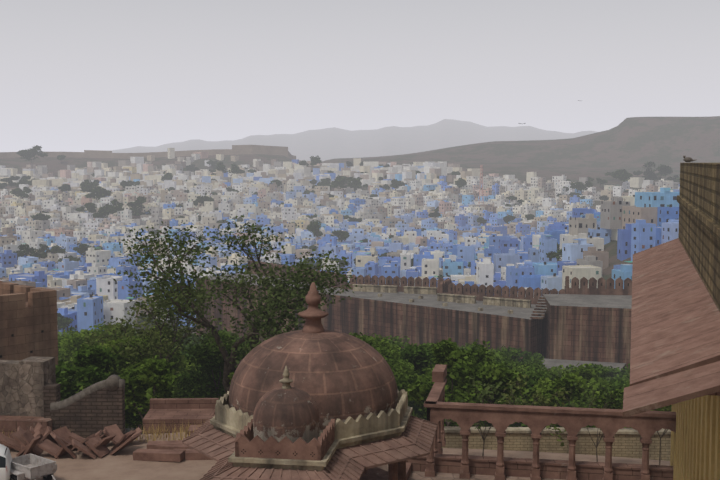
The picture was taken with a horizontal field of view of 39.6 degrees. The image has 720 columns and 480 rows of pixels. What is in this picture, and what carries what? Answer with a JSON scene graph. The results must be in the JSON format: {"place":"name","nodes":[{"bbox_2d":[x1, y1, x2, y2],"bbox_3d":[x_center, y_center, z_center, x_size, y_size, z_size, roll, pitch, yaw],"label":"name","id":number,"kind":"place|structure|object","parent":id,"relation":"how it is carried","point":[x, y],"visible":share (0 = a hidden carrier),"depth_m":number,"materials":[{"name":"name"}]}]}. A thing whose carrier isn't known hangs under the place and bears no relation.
{"place":"outdoors","nodes":[
{"label":"outdoors","id":0,"kind":"place"},
{"bbox_2d":[182,414,437,479],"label":"roof eaves","id":1,"kind":"object","parent":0,"point":[415,439],"visible":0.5,"depth_m":31.08,"materials":[{"name":"stone"}]},
{"bbox_2d":[210,389,412,470],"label":"parapet","id":2,"kind":"structure","parent":1,"relation":"on","point":[349,431],"depth_m":31.57,"materials":[{"name":"stone"}]},
{"bbox_2d":[235,419,335,460],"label":"parapet","id":3,"kind":"structure","parent":2,"relation":"on","point":[251,445],"depth_m":28.89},
{"bbox_2d":[253,387,319,443],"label":"small dome","id":4,"kind":"structure","parent":3,"relation":"on","point":[292,414],"depth_m":29.16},
{"bbox_2d":[279,366,292,388],"bbox_3d":[-2.198,4.095,29.800,0.420,0.710,0.410,0,5,1],"label":"finial","id":5,"kind":"object","parent":4,"relation":"on","point":[285,381],"visible":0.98,"depth_m":29.72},
{"bbox_2d":[229,329,397,431],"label":"dome","id":6,"kind":"structure","parent":2,"relation":"on","point":[335,375],"depth_m":32.06,"materials":[{"name":"stone"}]},
{"bbox_2d":[298,282,328,332],"bbox_3d":[-1.575,2.281,33.727,1.040,1.730,1.040,0,5,1],"label":"finial","id":7,"kind":"object","parent":6,"relation":"on","point":[313,314],"visible":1,"depth_m":33.51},
{"bbox_2d":[0,116,719,479],"bbox_3d":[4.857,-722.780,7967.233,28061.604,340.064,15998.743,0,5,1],"label":"terrain","id":8,"kind":"structure","parent":0,"point":[626,144],"depth_m":1434.24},
{"bbox_2d":[0,444,11,479],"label":"truck cab","id":9,"kind":"object","parent":8,"relation":"on","point":[5,462],"visible":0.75,"depth_m":34.43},
{"bbox_2d":[10,187,31,198],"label":"tree","id":10,"kind":"object","parent":8,"relation":"on","point":[21,193],"visible":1,"depth_m":1029.82,"materials":[{"name":"green plant"}]},
{"bbox_2d":[0,415,52,443],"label":"ledge wall","id":11,"kind":"structure","parent":8,"relation":"on","point":[9,423],"depth_m":41.72,"materials":[{"name":"red stone"}]},
{"bbox_2d":[0,356,55,416],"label":"rubble wall","id":12,"kind":"structure","parent":8,"relation":"on","point":[23,382],"depth_m":42.46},
{"bbox_2d":[0,281,57,367],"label":"tower wall","id":13,"kind":"structure","parent":8,"relation":"on","point":[28,314],"depth_m":71.00,"materials":[{"name":"stone"}]},
{"bbox_2d":[13,244,46,259],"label":"tree","id":14,"kind":"object","parent":8,"relation":"on","point":[27,250],"visible":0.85,"depth_m":595.88,"materials":[{"name":"green plant"}]},
{"bbox_2d":[10,473,53,479],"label":"wheels","id":15,"kind":"object","parent":8,"relation":"on","point":[14,477],"visible":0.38,"depth_m":35.64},
{"bbox_2d":[10,453,56,479],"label":"truck bed","id":16,"kind":"object","parent":8,"relation":"on","point":[28,466],"visible":0.79,"depth_m":35.02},
{"bbox_2d":[18,145,48,162],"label":"tree","id":17,"kind":"object","parent":8,"relation":"on","point":[28,154],"visible":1,"depth_m":1271.66,"materials":[{"name":"green plant"}]},
{"bbox_2d":[31,213,50,219],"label":"tree","id":18,"kind":"object","parent":8,"relation":"on","point":[40,216],"visible":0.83,"depth_m":853.01,"materials":[{"name":"green plant"}]},
{"bbox_2d":[36,244,66,253],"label":"tree","id":19,"kind":"object","parent":8,"relation":"on","point":[53,249],"visible":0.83,"depth_m":637.16,"materials":[{"name":"green plant"}]},
{"bbox_2d":[58,184,70,191],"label":"tree","id":20,"kind":"object","parent":8,"relation":"on","point":[65,187],"visible":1,"depth_m":1058.11,"materials":[{"name":"green plant"}]},
{"bbox_2d":[57,313,73,337],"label":"town tree","id":21,"kind":"object","parent":8,"relation":"on","point":[63,322],"visible":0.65,"depth_m":347.60,"materials":[{"name":"green plant"}]},
{"bbox_2d":[58,331,75,383],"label":"neem tree","id":22,"kind":"object","parent":8,"relation":"on","point":[60,338],"visible":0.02,"depth_m":108.12,"materials":[{"name":"green plant"}]},
{"bbox_2d":[58,327,75,337],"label":"neem tree","id":23,"kind":"object","parent":8,"relation":"on","point":[72,329],"visible":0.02,"depth_m":180.09,"materials":[{"name":"green plant"}]},
{"bbox_2d":[58,255,79,261],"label":"town tree","id":24,"kind":"object","parent":8,"relation":"on","point":[71,258],"visible":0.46,"depth_m":624.96,"materials":[{"name":"green plant"}]},
{"bbox_2d":[43,384,124,437],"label":"brick wall","id":25,"kind":"structure","parent":8,"relation":"on","point":[93,413],"depth_m":41.88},
{"bbox_2d":[50,374,124,410],"bbox_3d":[-11.457,6.497,42.035,3.084,1.620,0.510,0,5,1],"label":"wall coping","id":26,"kind":"object","parent":25,"relation":"on","point":[114,382],"visible":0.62,"depth_m":41.83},
{"bbox_2d":[75,202,96,212],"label":"tree","id":27,"kind":"object","parent":8,"relation":"on","point":[90,207],"visible":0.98,"depth_m":913.63,"materials":[{"name":"green plant"}]},
{"bbox_2d":[73,243,102,257],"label":"tree","id":28,"kind":"object","parent":8,"relation":"on","point":[81,249],"visible":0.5,"depth_m":633.95,"materials":[{"name":"green plant"}]},
{"bbox_2d":[80,179,98,191],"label":"tree","id":29,"kind":"object","parent":8,"relation":"on","point":[86,185],"visible":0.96,"depth_m":1061.23,"materials":[{"name":"green plant"}]},
{"bbox_2d":[85,186,112,202],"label":"tree","id":30,"kind":"object","parent":8,"relation":"on","point":[99,192],"visible":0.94,"depth_m":978.23,"materials":[{"name":"green plant"}]},
{"bbox_2d":[55,343,144,427],"bbox_3d":[-13.955,9.388,52.668,4.682,7.431,4.482,2,5,20],"label":"bush","id":31,"kind":"object","parent":8,"relation":"on","point":[90,363],"visible":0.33,"depth_m":52.46,"materials":[{"name":"green plant"}]},
{"bbox_2d":[2,421,201,441],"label":"dry grass tufts","id":32,"kind":"object","parent":8,"relation":"on","point":[160,433],"visible":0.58,"depth_m":41.55,"materials":[{"name":"brown"}]},
{"bbox_2d":[92,208,111,217],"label":"tree","id":33,"kind":"object","parent":8,"relation":"on","point":[102,213],"visible":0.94,"depth_m":876.76,"materials":[{"name":"green plant"}]},
{"bbox_2d":[61,362,145,425],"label":"bush","id":34,"kind":"object","parent":8,"relation":"on","point":[72,363],"visible":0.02,"depth_m":69.90,"materials":[{"name":"green plant"}]},
{"bbox_2d":[0,422,212,461],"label":"stone slabs","id":35,"kind":"structure","parent":8,"relation":"on","point":[22,441],"depth_m":39.09,"materials":[{"name":"stone"}]},
{"bbox_2d":[98,199,123,213],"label":"tree","id":36,"kind":"object","parent":8,"relation":"on","point":[113,208],"visible":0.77,"depth_m":901.40,"materials":[{"name":"green plant"}]},
{"bbox_2d":[58,322,165,433],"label":"bush","id":37,"kind":"object","parent":8,"relation":"on","point":[72,346],"visible":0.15,"depth_m":97.91,"materials":[{"name":"green plant"}]},
{"bbox_2d":[120,180,139,187],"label":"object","id":38,"kind":"object","parent":8,"relation":"on","point":[123,183],"visible":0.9,"depth_m":1094.13,"materials":[{"name":"white"}]},
{"bbox_2d":[81,324,185,433],"bbox_3d":[-14.470,10.730,63.918,4.989,10.325,8.796,1,5,10],"label":"neem tree","id":39,"kind":"object","parent":8,"relation":"on","point":[117,366],"visible":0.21,"depth_m":60.71,"materials":[{"name":"green plant"}]},
{"bbox_2d":[127,196,146,215],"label":"tree","id":40,"kind":"object","parent":8,"relation":"on","point":[141,200],"visible":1,"depth_m":924.21,"materials":[{"name":"green plant"}]},
{"bbox_2d":[137,314,153,328],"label":"town tree","id":41,"kind":"object","parent":8,"relation":"on","point":[141,321],"visible":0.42,"depth_m":371.24,"materials":[{"name":"green plant"}]},
{"bbox_2d":[118,355,177,419],"bbox_3d":[-11.332,9.059,52.034,3.726,6.728,4.933,-1,5,-12],"label":"bush","id":42,"kind":"object","parent":8,"relation":"on","point":[149,379],"visible":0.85,"depth_m":51.55,"materials":[{"name":"green plant"}]},
{"bbox_2d":[0,145,295,158],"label":"plateau","id":43,"kind":"structure","parent":8,"relation":"on","point":[256,149],"depth_m":1464.45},
{"bbox_2d":[124,354,179,420],"bbox_3d":[-12.362,10.316,57.456,4.235,7.574,5.088,0,5,1],"label":"bush","id":44,"kind":"object","parent":8,"relation":"on","point":[174,386],"depth_m":57.35,"materials":[{"name":"green plant"}]},
{"bbox_2d":[81,280,224,372],"bbox_3d":[-12.054,8.606,61.908,9.017,12.430,10.604,-3,5,-31],"label":"tree","id":45,"kind":"object","parent":8,"relation":"on","point":[157,349],"visible":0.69,"depth_m":60.56,"materials":[{"name":"green plant"}]},
{"bbox_2d":[161,172,173,180],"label":"tree","id":46,"kind":"object","parent":8,"relation":"on","point":[168,176],"visible":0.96,"depth_m":1164.05,"materials":[{"name":"green plant"}]},
{"bbox_2d":[143,398,218,433],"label":"red terrace block","id":47,"kind":"structure","parent":8,"relation":"on","point":[179,412],"depth_m":47.66,"materials":[{"name":"stone"}]},
{"bbox_2d":[172,357,206,397],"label":"bush","id":48,"kind":"object","parent":8,"relation":"on","point":[186,367],"visible":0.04,"depth_m":73.19,"materials":[{"name":"green plant"}]},
{"bbox_2d":[185,333,203,344],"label":"neem tree","id":49,"kind":"object","parent":8,"relation":"on","point":[196,338],"visible":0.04,"depth_m":157.35,"materials":[{"name":"green plant"}]},
{"bbox_2d":[195,195,214,204],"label":"tree","id":50,"kind":"object","parent":8,"relation":"on","point":[200,199],"visible":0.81,"depth_m":960.48,"materials":[{"name":"green plant"}]},
{"bbox_2d":[174,329,250,399],"bbox_3d":[-9.212,10.638,64.253,5.231,10.183,6.052,0,5,1],"label":"neem tree","id":51,"kind":"object","parent":8,"relation":"on","point":[200,386],"visible":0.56,"depth_m":62.38,"materials":[{"name":"green plant"}]},
{"bbox_2d":[178,338,265,397],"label":"bush","id":52,"kind":"object","parent":8,"relation":"on","point":[208,375],"visible":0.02,"depth_m":67.90,"materials":[{"name":"green plant"}]},
{"bbox_2d":[217,162,244,181],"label":"tree","id":53,"kind":"object","parent":8,"relation":"on","point":[234,168],"visible":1,"depth_m":1198.56,"materials":[{"name":"green plant"}]},
{"bbox_2d":[113,215,362,393],"bbox_3d":[-6.867,6.223,55.418,14.290,14.862,14.400,0,5,1],"label":"tree","id":54,"kind":"object","parent":8,"relation":"on","point":[270,307],"visible":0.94,"depth_m":54.89,"materials":[{"name":"green plant"}]},
{"bbox_2d":[299,155,321,166],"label":"tree","id":55,"kind":"object","parent":8,"relation":"on","point":[315,160],"visible":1,"depth_m":1283.25,"materials":[{"name":"green plant"}]},
{"bbox_2d":[307,220,322,237],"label":"tree","id":56,"kind":"object","parent":8,"relation":"on","point":[314,227],"visible":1,"depth_m":758.10,"materials":[{"name":"green plant"}]},
{"bbox_2d":[0,148,679,332],"bbox_3d":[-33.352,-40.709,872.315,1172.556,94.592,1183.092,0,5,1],"label":"city houses","id":57,"kind":"structure","parent":8,"relation":"on","point":[92,292],"depth_m":836.76,"materials":[{"name":"paint"}]},
{"bbox_2d":[330,258,349,266],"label":"town tree","id":58,"kind":"object","parent":8,"relation":"on","point":[340,264],"visible":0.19,"depth_m":551.83,"materials":[{"name":"green plant"}]},
{"bbox_2d":[331,230,349,241],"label":"tree","id":59,"kind":"object","parent":8,"relation":"on","point":[342,235],"visible":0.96,"depth_m":739.17,"materials":[{"name":"green plant"}]},
{"bbox_2d":[330,174,360,194],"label":"tree","id":60,"kind":"object","parent":8,"relation":"on","point":[339,181],"visible":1,"depth_m":1067.71,"materials":[{"name":"green plant"}]},
{"bbox_2d":[349,332,405,360],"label":"bush","id":61,"kind":"object","parent":8,"relation":"on","point":[396,352],"visible":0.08,"depth_m":73.57,"materials":[{"name":"green plant"}]},
{"bbox_2d":[360,460,407,479],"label":"chhatri base","id":62,"kind":"object","parent":8,"relation":"on","point":[396,471],"visible":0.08,"depth_m":34.85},
{"bbox_2d":[350,332,419,416],"bbox_3d":[1.194,10.872,64.192,5.631,9.802,5.376,0,5,1],"label":"bush","id":63,"kind":"object","parent":8,"relation":"on","point":[404,377],"visible":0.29,"depth_m":62.98,"materials":[{"name":"green plant"}]},
{"bbox_2d":[363,333,420,378],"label":"bush","id":64,"kind":"object","parent":8,"relation":"on","point":[377,340],"visible":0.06,"depth_m":74.65,"materials":[{"name":"green plant"}]},
{"bbox_2d":[373,344,416,402],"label":"bush","id":65,"kind":"object","parent":8,"relation":"on","point":[384,354],"depth_m":68.83,"materials":[{"name":"green plant"}]},
{"bbox_2d":[390,179,403,190],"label":"tree","id":66,"kind":"object","parent":8,"relation":"on","point":[395,184],"visible":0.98,"depth_m":1086.96,"materials":[{"name":"green plant"}]},
{"bbox_2d":[386,335,409,351],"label":"bush","id":67,"kind":"object","parent":8,"relation":"on","point":[396,338],"visible":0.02,"depth_m":123.53,"materials":[{"name":"green plant"}]},
{"bbox_2d":[196,273,631,370],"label":"bastion walls","id":68,"kind":"structure","parent":8,"relation":"on","point":[564,330],"depth_m":178.86,"materials":[{"name":"stone"}]},
{"bbox_2d":[245,260,631,303],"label":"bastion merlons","id":69,"kind":"object","parent":68,"relation":"on","point":[448,284],"visible":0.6,"depth_m":192.85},
{"bbox_2d":[249,266,628,295],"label":"bastion loopholes","id":70,"kind":"object","parent":69,"relation":"in","point":[466,288],"visible":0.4,"depth_m":194.74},
{"bbox_2d":[388,341,441,352],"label":"bush","id":71,"kind":"object","parent":8,"relation":"on","point":[401,346],"depth_m":94.68,"materials":[{"name":"green plant"}]},
{"bbox_2d":[408,371,481,426],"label":"bush","id":72,"kind":"object","parent":8,"relation":"on","point":[415,408],"visible":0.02,"depth_m":79.52,"materials":[{"name":"green plant"}]},
{"bbox_2d":[412,372,480,426],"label":"bush","id":73,"kind":"object","parent":8,"relation":"on","point":[423,408],"depth_m":66.91,"materials":[{"name":"green plant"}]},
{"bbox_2d":[406,347,487,425],"bbox_3d":[5.045,9.330,54.744,4.660,7.083,3.451,3,5,33],"label":"bush","id":74,"kind":"object","parent":8,"relation":"on","point":[453,387],"visible":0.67,"depth_m":54.19,"materials":[{"name":"green plant"}]},
{"bbox_2d":[415,339,494,426],"bbox_3d":[5.305,10.531,61.319,4.356,8.740,6.051,4,6,39],"label":"bush","id":75,"kind":"object","parent":8,"relation":"on","point":[482,356],"visible":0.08,"depth_m":61.37,"materials":[{"name":"green plant"}]},
{"bbox_2d":[400,343,510,426],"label":"bush","id":76,"kind":"object","parent":8,"relation":"on","point":[420,357],"visible":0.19,"depth_m":73.24,"materials":[{"name":"green plant"}]},
{"bbox_2d":[454,178,466,187],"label":"tree","id":77,"kind":"object","parent":8,"relation":"on","point":[460,182],"visible":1,"depth_m":1097.64,"materials":[{"name":"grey plant"}]},
{"bbox_2d":[431,338,528,426],"bbox_3d":[6.527,9.142,54.936,5.496,7.462,3.484,1,5,13],"label":"bush","id":78,"kind":"object","parent":8,"relation":"on","point":[493,373],"visible":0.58,"depth_m":54.00,"materials":[{"name":"green plant"}]},
{"bbox_2d":[479,165,483,203],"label":"telecom mast","id":79,"kind":"object","parent":8,"relation":"on","point":[480,197],"visible":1,"depth_m":1005.76,"materials":[{"name":"grey metal"}]},
{"bbox_2d":[408,471,565,479],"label":"terrace floor","id":80,"kind":"structure","parent":8,"relation":"on","point":[417,475],"depth_m":39.45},
{"bbox_2d":[444,376,530,455],"bbox_3d":[5.510,8.376,44.849,3.291,4.747,3.450,-2,5,-27],"label":"tree","id":81,"kind":"object","parent":8,"relation":"on","point":[486,391],"visible":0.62,"depth_m":44.38,"materials":[{"name":"green plant"}]},
{"bbox_2d":[503,215,515,223],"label":"tree","id":82,"kind":"object","parent":8,"relation":"on","point":[508,218],"visible":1,"depth_m":898.44,"materials":[{"name":"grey plant"}]},
{"bbox_2d":[477,346,550,370],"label":"bush","id":83,"kind":"object","parent":8,"relation":"on","point":[532,361],"visible":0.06,"depth_m":120.83,"materials":[{"name":"green plant"}]},
{"bbox_2d":[488,352,542,372],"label":"bush","id":84,"kind":"object","parent":8,"relation":"on","point":[498,355],"depth_m":93.18,"materials":[{"name":"green plant"}]},
{"bbox_2d":[507,363,530,426],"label":"bush","id":85,"kind":"object","parent":8,"relation":"on","point":[521,371],"visible":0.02,"depth_m":81.58,"materials":[{"name":"green plant"}]},
{"bbox_2d":[499,345,543,362],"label":"bush","id":86,"kind":"object","parent":8,"relation":"on","point":[521,352],"visible":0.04,"depth_m":155.19,"materials":[{"name":"green plant"}]},
{"bbox_2d":[481,367,570,426],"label":"bush","id":87,"kind":"object","parent":8,"relation":"on","point":[533,378],"visible":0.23,"depth_m":68.08,"materials":[{"name":"green plant"}]},
{"bbox_2d":[498,373,570,446],"bbox_3d":[8.169,8.518,45.620,3.840,4.752,2.872,4,6,41],"label":"bare shrub","id":88,"kind":"object","parent":8,"relation":"on","point":[541,400],"visible":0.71,"depth_m":45.34,"materials":[{"name":"green plant"}]},
{"bbox_2d":[534,368,557,380],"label":"bush","id":89,"kind":"object","parent":8,"relation":"on","point":[554,374],"visible":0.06,"depth_m":89.88,"materials":[{"name":"green plant"}]},
{"bbox_2d":[546,249,561,259],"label":"town tree","id":90,"kind":"object","parent":8,"relation":"on","point":[552,254],"visible":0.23,"depth_m":413.96,"materials":[{"name":"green plant"}]},
{"bbox_2d":[523,380,587,427],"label":"bush","id":91,"kind":"object","parent":8,"relation":"on","point":[577,402],"depth_m":68.52,"materials":[{"name":"green plant"}]},
{"bbox_2d":[442,432,670,460],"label":"brick wall","id":92,"kind":"structure","parent":8,"relation":"on","point":[627,445],"depth_m":50.01,"materials":[{"name":"brick"}]},
{"bbox_2d":[444,426,670,433],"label":"wall","id":93,"kind":"structure","parent":92,"relation":"on","point":[451,429],"depth_m":49.99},
{"bbox_2d":[527,371,586,426],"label":"bush","id":94,"kind":"object","parent":8,"relation":"on","point":[548,388],"visible":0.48,"depth_m":59.95,"materials":[{"name":"green plant"}]},
{"bbox_2d":[550,365,568,377],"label":"bush","id":95,"kind":"object","parent":8,"relation":"on","point":[559,372],"visible":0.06,"depth_m":132.58,"materials":[{"name":"green plant"}]},
{"bbox_2d":[570,181,592,193],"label":"tree","id":96,"kind":"object","parent":8,"relation":"on","point":[579,186],"visible":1,"depth_m":1050.07,"materials":[{"name":"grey plant"}]},
{"bbox_2d":[570,363,604,384],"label":"bush","id":97,"kind":"object","parent":8,"relation":"on","point":[584,372],"visible":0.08,"depth_m":89.12,"materials":[{"name":"green plant"}]},
{"bbox_2d":[563,381,622,461],"bbox_3d":[10.491,8.538,44.372,3.190,4.700,2.446,1,5,13],"label":"tree","id":98,"kind":"object","parent":8,"relation":"on","point":[611,403],"visible":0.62,"depth_m":44.08,"materials":[{"name":"green plant"}]},
{"bbox_2d":[581,377,612,427],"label":"bush","id":99,"kind":"object","parent":8,"relation":"on","point":[598,386],"visible":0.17,"depth_m":84.75,"materials":[{"name":"green plant"}]},
{"bbox_2d":[586,363,609,381],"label":"bush","id":100,"kind":"object","parent":8,"relation":"on","point":[602,373],"visible":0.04,"depth_m":108.17,"materials":[{"name":"green plant"}]},
{"bbox_2d":[587,389,631,427],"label":"bush","id":101,"kind":"object","parent":8,"relation":"on","point":[621,393],"visible":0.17,"depth_m":55.32,"materials":[{"name":"green plant"}]},
{"bbox_2d":[600,366,629,380],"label":"bush","id":102,"kind":"object","parent":8,"relation":"on","point":[613,372],"visible":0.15,"depth_m":152.21,"materials":[{"name":"green plant"}]},
{"bbox_2d":[606,378,626,388],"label":"bush","id":103,"kind":"object","parent":8,"relation":"on","point":[619,383],"depth_m":88.71,"materials":[{"name":"green plant"}]},
{"bbox_2d":[604,380,629,391],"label":"bush","id":104,"kind":"object","parent":8,"relation":"on","point":[612,388],"depth_m":74.87,"materials":[{"name":"green plant"}]},
{"bbox_2d":[613,363,629,381],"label":"bush","id":105,"kind":"object","parent":8,"relation":"on","point":[625,377],"visible":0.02,"depth_m":124.36,"materials":[{"name":"green plant"}]},
{"bbox_2d":[611,168,632,185],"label":"tree","id":106,"kind":"object","parent":8,"relation":"on","point":[623,175],"visible":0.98,"depth_m":1091.51,"materials":[{"name":"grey plant"}]},
{"bbox_2d":[622,399,671,464],"bbox_3d":[13.699,8.511,44.973,3.745,4.808,3.054,1,5,12],"label":"tree","id":107,"kind":"object","parent":8,"relation":"on","point":[667,408],"visible":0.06,"depth_m":45.16,"materials":[{"name":"brown plant"}]},
{"bbox_2d":[643,161,672,177],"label":"tree","id":108,"kind":"object","parent":8,"relation":"on","point":[664,169],"visible":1,"depth_m":1125.20,"materials":[{"name":"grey plant"}]},
{"bbox_2d":[670,395,719,479],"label":"wall","id":109,"kind":"structure","parent":8,"relation":"on","point":[695,447],"depth_m":25.48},
{"bbox_2d":[623,238,719,417],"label":"sloping roof","id":110,"kind":"structure","parent":109,"relation":"attached to","point":[675,338],"depth_m":21.05,"materials":[{"name":"stone"}]},
{"bbox_2d":[0,0,719,151],"label":"sky","id":111,"kind":"structure","parent":0,"point":[76,75],"materials":[{"name":"grey"}]},
{"bbox_2d":[339,284,531,313],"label":"bastion roof walls","id":112,"kind":"structure","parent":0,"point":[497,301],"depth_m":192.27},
{"bbox_2d":[406,454,672,479],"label":"low arcade walls","id":113,"kind":"structure","parent":0,"point":[513,467],"depth_m":39.42,"materials":[{"name":"stone"}]},
{"bbox_2d":[424,364,675,479],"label":"arcade colonnade","id":114,"kind":"object","parent":113,"relation":"on","point":[573,421],"visible":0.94,"depth_m":38.73,"materials":[{"name":"stone"}]},
{"bbox_2d":[677,163,719,309],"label":"wall","id":115,"kind":"structure","parent":0,"point":[698,198],"depth_m":27.49,"materials":[{"name":"brick"}]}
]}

